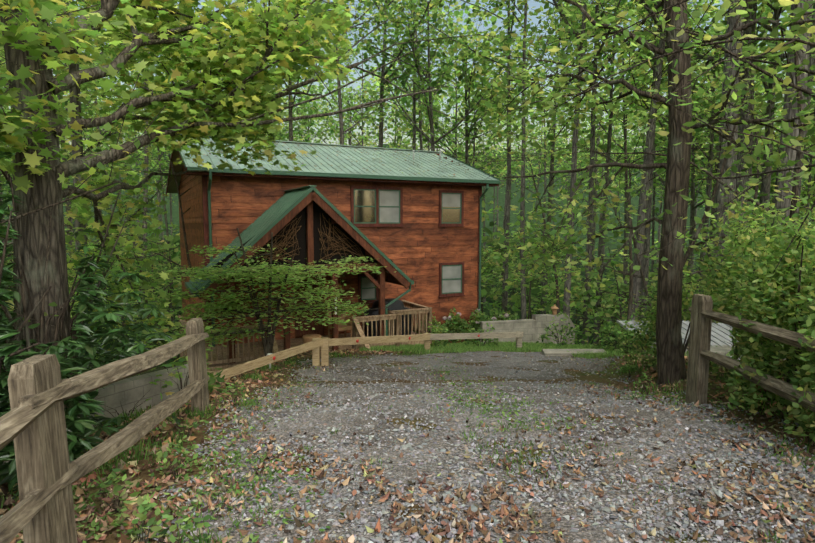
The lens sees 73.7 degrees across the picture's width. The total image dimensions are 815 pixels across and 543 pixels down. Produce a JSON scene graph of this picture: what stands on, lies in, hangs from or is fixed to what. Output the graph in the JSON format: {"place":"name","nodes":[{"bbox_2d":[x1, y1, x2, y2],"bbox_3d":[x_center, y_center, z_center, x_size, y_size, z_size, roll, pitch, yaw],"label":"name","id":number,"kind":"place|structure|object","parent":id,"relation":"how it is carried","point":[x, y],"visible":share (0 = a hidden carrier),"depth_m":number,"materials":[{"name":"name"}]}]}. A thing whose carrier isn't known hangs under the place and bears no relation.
{"place":"outdoors","nodes":[
{"label":"outdoors","id":0,"kind":"place"},
{"bbox_2d":[327,307,351,338],"bbox_3d":[-2.099,1.634,16.863,0.660,0.950,0.640,-3,6,-27],"label":"wicker chair","id":1,"kind":"object","parent":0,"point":[348,326],"visible":0.5,"depth_m":16.89,"materials":[{"name":"brown wicker"}]},
{"bbox_2d":[363,298,410,336],"bbox_3d":[-0.615,1.470,17.475,1.568,1.170,0.737,-3,6,-27],"label":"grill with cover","id":2,"kind":"object","parent":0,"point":[397,305],"visible":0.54,"depth_m":17.20,"materials":[{"name":"black"}]},
{"bbox_2d":[0,144,814,542],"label":"terrain","id":3,"kind":"structure","parent":0,"point":[514,214],"depth_m":8.99,"materials":[{"name":"green plant"}]},
{"bbox_2d":[0,0,355,400],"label":"tree","id":4,"kind":"object","parent":3,"relation":"on","point":[199,56],"visible":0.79,"depth_m":6.61,"materials":[{"name":"green plant"}]},
{"bbox_2d":[0,0,507,440],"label":"tree","id":5,"kind":"object","parent":3,"relation":"on","point":[43,191],"visible":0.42,"depth_m":5.39,"materials":[{"name":"grey plant"}]},
{"bbox_2d":[141,228,387,355],"bbox_3d":[-3.089,0.548,12.453,5.421,3.090,4.399,0,5,-2],"label":"small tree","id":6,"kind":"object","parent":3,"relation":"on","point":[268,342],"visible":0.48,"depth_m":12.21,"materials":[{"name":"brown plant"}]},
{"bbox_2d":[185,187,413,335],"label":"porch roof trim","id":7,"kind":"structure","parent":3,"relation":"on","point":[286,212],"depth_m":14.55,"materials":[{"name":"green metal"}]},
{"bbox_2d":[212,201,392,267],"bbox_3d":[-2.692,-1.112,14.802,5.120,1.860,0.001,-3,6,-27],"label":"gable backing","id":8,"kind":"object","parent":7,"relation":"attached to","point":[300,235],"visible":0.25,"depth_m":14.86,"materials":[{"name":"black wood"}]},
{"bbox_2d":[252,213,368,264],"bbox_3d":[-2.585,-0.890,14.741,3.334,1.392,0.090,-3,6,-27],"label":"gable twig lattice","id":9,"kind":"object","parent":7,"relation":"attached to","point":[283,243],"visible":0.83,"depth_m":14.56,"materials":[{"name":"brown wood"}]},
{"bbox_2d":[183,331,423,371],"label":"porch deck","id":10,"kind":"structure","parent":3,"relation":"on","point":[294,342],"depth_m":15.65,"materials":[{"name":"brown wood"}]},
{"bbox_2d":[178,300,431,364],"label":"porch railings","id":11,"kind":"object","parent":10,"relation":"on","point":[424,319],"visible":0.44,"depth_m":15.62,"materials":[{"name":"brown wood"}]},
{"bbox_2d":[302,334,321,349],"bbox_3d":[-2.685,2.023,15.282,0.526,0.450,0.540,-3,6,-27],"label":"planter pot","id":12,"kind":"object","parent":10,"relation":"on","point":[306,338],"visible":0.44,"depth_m":15.14,"materials":[{"name":"brown ceramic"}]},
{"bbox_2d":[198,191,409,363],"bbox_3d":[-3.085,-0.031,15.673,5.890,4.474,2.625,-3,6,-27],"label":"porch timber frame","id":13,"kind":"object","parent":3,"relation":"on","point":[391,276],"visible":0.42,"depth_m":15.05,"materials":[{"name":"brown wood"}]},
{"bbox_2d":[192,187,388,288],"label":"porch roof seams","id":14,"kind":"object","parent":13,"relation":"on","point":[259,229],"visible":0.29,"depth_m":14.78,"materials":[{"name":"green metal"}]},
{"bbox_2d":[189,185,316,289],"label":"porch roof ribs","id":15,"kind":"object","parent":14,"relation":"on","point":[260,225],"visible":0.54,"depth_m":15.00,"materials":[{"name":"green metal"}]},
{"bbox_2d":[207,333,429,387],"bbox_3d":[-1.480,1.897,11.044,0.639,1.135,6.050,4,6,38],"label":"wooden guardrail","id":16,"kind":"object","parent":3,"relation":"on","point":[316,344],"visible":0.6,"depth_m":10.87,"materials":[{"name":"brown wood"}]},
{"bbox_2d":[178,153,478,345],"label":"cabin siding planks","id":17,"kind":"object","parent":3,"relation":"on","point":[419,247],"visible":0.23,"depth_m":18.49,"materials":[{"name":"brown wood"}]},
{"bbox_2d":[166,137,498,192],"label":"cabin roof panels","id":18,"kind":"object","parent":17,"relation":"on","point":[172,187],"visible":0.43,"depth_m":18.93,"materials":[{"name":"green metal"}]},
{"bbox_2d":[181,134,496,179],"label":"cabin roof ribs","id":19,"kind":"object","parent":18,"relation":"on","point":[366,147],"visible":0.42,"depth_m":19.59,"materials":[{"name":"green metal"}]},
{"bbox_2d":[175,141,499,346],"bbox_3d":[-2.289,-0.818,19.231,10.526,7.822,4.230,-3,6,-27],"label":"gutter and downspouts","id":20,"kind":"object","parent":17,"relation":"attached to","point":[292,173],"visible":0.67,"depth_m":16.96,"materials":[{"name":"green metal"}]},
{"bbox_2d":[166,140,498,346],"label":"cabin trim boards","id":21,"kind":"object","parent":3,"relation":"on","point":[203,175],"visible":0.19,"depth_m":16.29,"materials":[{"name":"green metal"}]},
{"bbox_2d":[188,141,485,176],"bbox_3d":[-2.299,-4.001,19.018,10.368,1.437,4.062,-3,6,-27],"label":"roof leaf debris","id":22,"kind":"object","parent":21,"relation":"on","point":[353,157],"visible":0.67,"depth_m":19.52,"materials":[{"name":"brown plant"}]},
{"bbox_2d":[358,274,377,303],"bbox_3d":[-1.299,0.567,18.048,0.780,0.990,0.095,-3,6,-27],"label":"window trim","id":23,"kind":"structure","parent":21,"relation":"attached to","point":[359,291],"depth_m":17.91,"materials":[{"name":"brown wood"}]},
{"bbox_2d":[362,277,374,298],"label":"porch window blinds","id":24,"kind":"object","parent":23,"relation":"attached to","point":[368,293],"depth_m":18.05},
{"bbox_2d":[361,276,375,299],"bbox_3d":[-1.306,0.550,18.061,0.550,0.790,0.058,-3,6,-27],"label":"window frame","id":25,"kind":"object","parent":23,"relation":"in","point":[367,288],"depth_m":18.03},
{"bbox_2d":[350,186,403,226],"bbox_3d":[-1.000,-2.131,17.964,1.910,1.320,0.095,-3,6,-27],"label":"window trim","id":26,"kind":"structure","parent":21,"relation":"attached to","point":[352,188],"depth_m":17.94,"materials":[{"name":"brown wood"}]},
{"bbox_2d":[354,189,399,223],"bbox_3d":[-1.008,-2.147,17.977,1.680,1.120,0.060,-3,6,-27],"label":"window frame","id":27,"kind":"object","parent":26,"relation":"in","point":[375,208],"depth_m":17.95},
{"bbox_2d":[355,190,374,221],"bbox_3d":[-1.397,-2.129,17.770,0.717,1.040,0.001,-3,6,-27],"label":"window pane","id":28,"kind":"structure","parent":27,"relation":"in","point":[364,198],"depth_m":17.77,"materials":[{"name":"clear glass"}]},
{"bbox_2d":[380,191,398,221],"bbox_3d":[-0.610,-2.164,18.168,0.717,1.040,0.001,-3,6,-27],"label":"window pane","id":29,"kind":"structure","parent":27,"relation":"in","point":[389,198],"depth_m":18.17,"materials":[{"name":"clear glass"}]},
{"bbox_2d":[438,190,464,226],"bbox_3d":[1.555,-2.224,19.257,1.060,1.280,0.095,-3,6,-27],"label":"window frame","id":30,"kind":"structure","parent":21,"relation":"attached to","point":[440,212],"depth_m":19.18,"materials":[{"name":"brown wood"}]},
{"bbox_2d":[442,194,459,206],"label":"window blinds","id":31,"kind":"object","parent":30,"relation":"attached to","point":[450,200],"depth_m":19.23,"materials":[{"name":"white fabric"}]},
{"bbox_2d":[442,193,461,223],"bbox_3d":[1.547,-2.241,19.271,0.830,1.080,0.058,-3,6,-27],"label":"sash window","id":32,"kind":"structure","parent":30,"relation":"in","point":[454,208],"depth_m":19.35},
{"bbox_2d":[442,207,459,221],"bbox_3d":[1.551,-2.016,19.282,0.750,0.550,0.001,-3,6,-27],"label":"window glass","id":33,"kind":"object","parent":32,"relation":"in","point":[450,215],"visible":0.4,"depth_m":19.28,"materials":[{"name":"beige glass"}]},
{"bbox_2d":[439,262,464,297],"bbox_3d":[1.586,0.290,19.493,1.090,1.230,0.095,-3,6,-27],"label":"window casing","id":34,"kind":"structure","parent":21,"relation":"attached to","point":[440,282],"depth_m":19.43,"materials":[{"name":"brown wood"}]},
{"bbox_2d":[442,266,460,292],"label":"window blinds","id":35,"kind":"object","parent":34,"relation":"on","point":[450,272],"depth_m":19.50,"materials":[{"name":"white fabric"}]},
{"bbox_2d":[442,265,461,293],"bbox_3d":[1.578,0.273,19.506,0.860,1.030,0.058,-3,6,-27],"label":"sash window","id":36,"kind":"structure","parent":34,"relation":"in","point":[453,278],"depth_m":19.52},
{"bbox_2d":[79,314,604,438],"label":"concrete block walls","id":37,"kind":"structure","parent":3,"relation":"on","point":[129,393],"depth_m":8.41,"materials":[{"name":"grey concrete"}]},
{"bbox_2d":[551,304,558,314],"bbox_3d":[4.855,1.244,17.928,0.240,0.340,0.240,0,5,-2],"label":"garden lantern","id":38,"kind":"object","parent":37,"relation":"on","point":[554,308],"visible":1,"depth_m":17.88,"materials":[{"name":"orange ceramic"}]},
{"bbox_2d":[8,294,712,542],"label":"fence posts","id":39,"kind":"object","parent":3,"relation":"on","point":[41,452],"visible":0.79,"depth_m":2.54,"materials":[{"name":"brown wood"}]},
{"bbox_2d":[0,307,814,542],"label":"fence rails","id":40,"kind":"object","parent":39,"relation":"attached to","point":[26,412],"visible":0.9,"depth_m":3.24,"materials":[{"name":"brown wood"}]},
{"bbox_2d":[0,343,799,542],"bbox_3d":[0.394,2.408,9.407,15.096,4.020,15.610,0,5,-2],"label":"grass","id":41,"kind":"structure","parent":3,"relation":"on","point":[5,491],"depth_m":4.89,"materials":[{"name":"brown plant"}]},
{"bbox_2d":[0,0,814,542],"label":"foliage","id":42,"kind":"object","parent":3,"relation":"on","point":[768,250],"depth_m":6.05,"materials":[{"name":"green plant"}]},
{"bbox_2d":[0,0,814,368],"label":"leaf foliage","id":43,"kind":"object","parent":3,"relation":"on","point":[478,80],"visible":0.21,"depth_m":41.67,"materials":[{"name":"green plant"}]},
{"bbox_2d":[0,0,814,462],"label":"forest trunks","id":44,"kind":"object","parent":3,"relation":"on","point":[648,176],"visible":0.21,"depth_m":31.96,"materials":[{"name":"brown wood"}]},
{"bbox_2d":[0,350,814,542],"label":"fallen leaves","id":45,"kind":"object","parent":3,"relation":"on","point":[503,512],"visible":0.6,"depth_m":3.32,"materials":[{"name":"brown plant"}]},
{"bbox_2d":[0,0,814,409],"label":"trees","id":46,"kind":"object","parent":3,"relation":"on","point":[718,180],"visible":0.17,"depth_m":10.26,"materials":[{"name":"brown plant"}]},
{"bbox_2d":[0,341,814,542],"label":"weedy grass","id":47,"kind":"structure","parent":3,"relation":"on","point":[462,347],"depth_m":5.04,"materials":[{"name":"green plant"}]},
{"bbox_2d":[0,177,814,542],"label":"shrub stems","id":48,"kind":"object","parent":3,"relation":"on","point":[40,337],"visible":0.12,"depth_m":4.42,"materials":[{"name":"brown plant"}]},
{"bbox_2d":[434,309,508,325],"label":"flowers","id":49,"kind":"object","parent":48,"relation":"on","point":[478,322],"visible":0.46,"depth_m":19.09,"materials":[{"name":"plant"}]},
{"bbox_2d":[16,350,814,542],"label":"moss and low weeds","id":50,"kind":"object","parent":3,"relation":"on","point":[98,527],"visible":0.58,"depth_m":3.95,"materials":[{"name":"green plant"}]},
{"bbox_2d":[133,351,814,542],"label":"driveway gravel","id":51,"kind":"structure","parent":3,"relation":"on","point":[599,534],"depth_m":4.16,"materials":[{"name":"grey gravel"}]},
{"bbox_2d":[430,331,522,347],"bbox_3d":[1.792,1.994,14.098,3.239,1.142,0.204,-3,6,-33],"label":"wooden guardrail","id":52,"kind":"object","parent":3,"relation":"on","point":[518,335],"visible":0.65,"depth_m":14.01,"materials":[{"name":"brown wood"}]},
{"bbox_2d":[477,0,814,385],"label":"tree","id":53,"kind":"object","parent":3,"relation":"on","point":[670,358],"visible":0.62,"depth_m":6.93,"materials":[{"name":"brown plant"}]},
{"bbox_2d":[630,341,752,355],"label":"shed body","id":54,"kind":"structure","parent":3,"relation":"on","point":[724,350],"depth_m":12.08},
{"bbox_2d":[616,320,740,359],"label":"corrugated metal roof","id":55,"kind":"structure","parent":54,"relation":"on","point":[720,333],"depth_m":13.41,"materials":[{"name":"white metal"}]},
{"bbox_2d":[5,0,814,151],"label":"sky","id":56,"kind":"structure","parent":0,"point":[531,3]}
]}

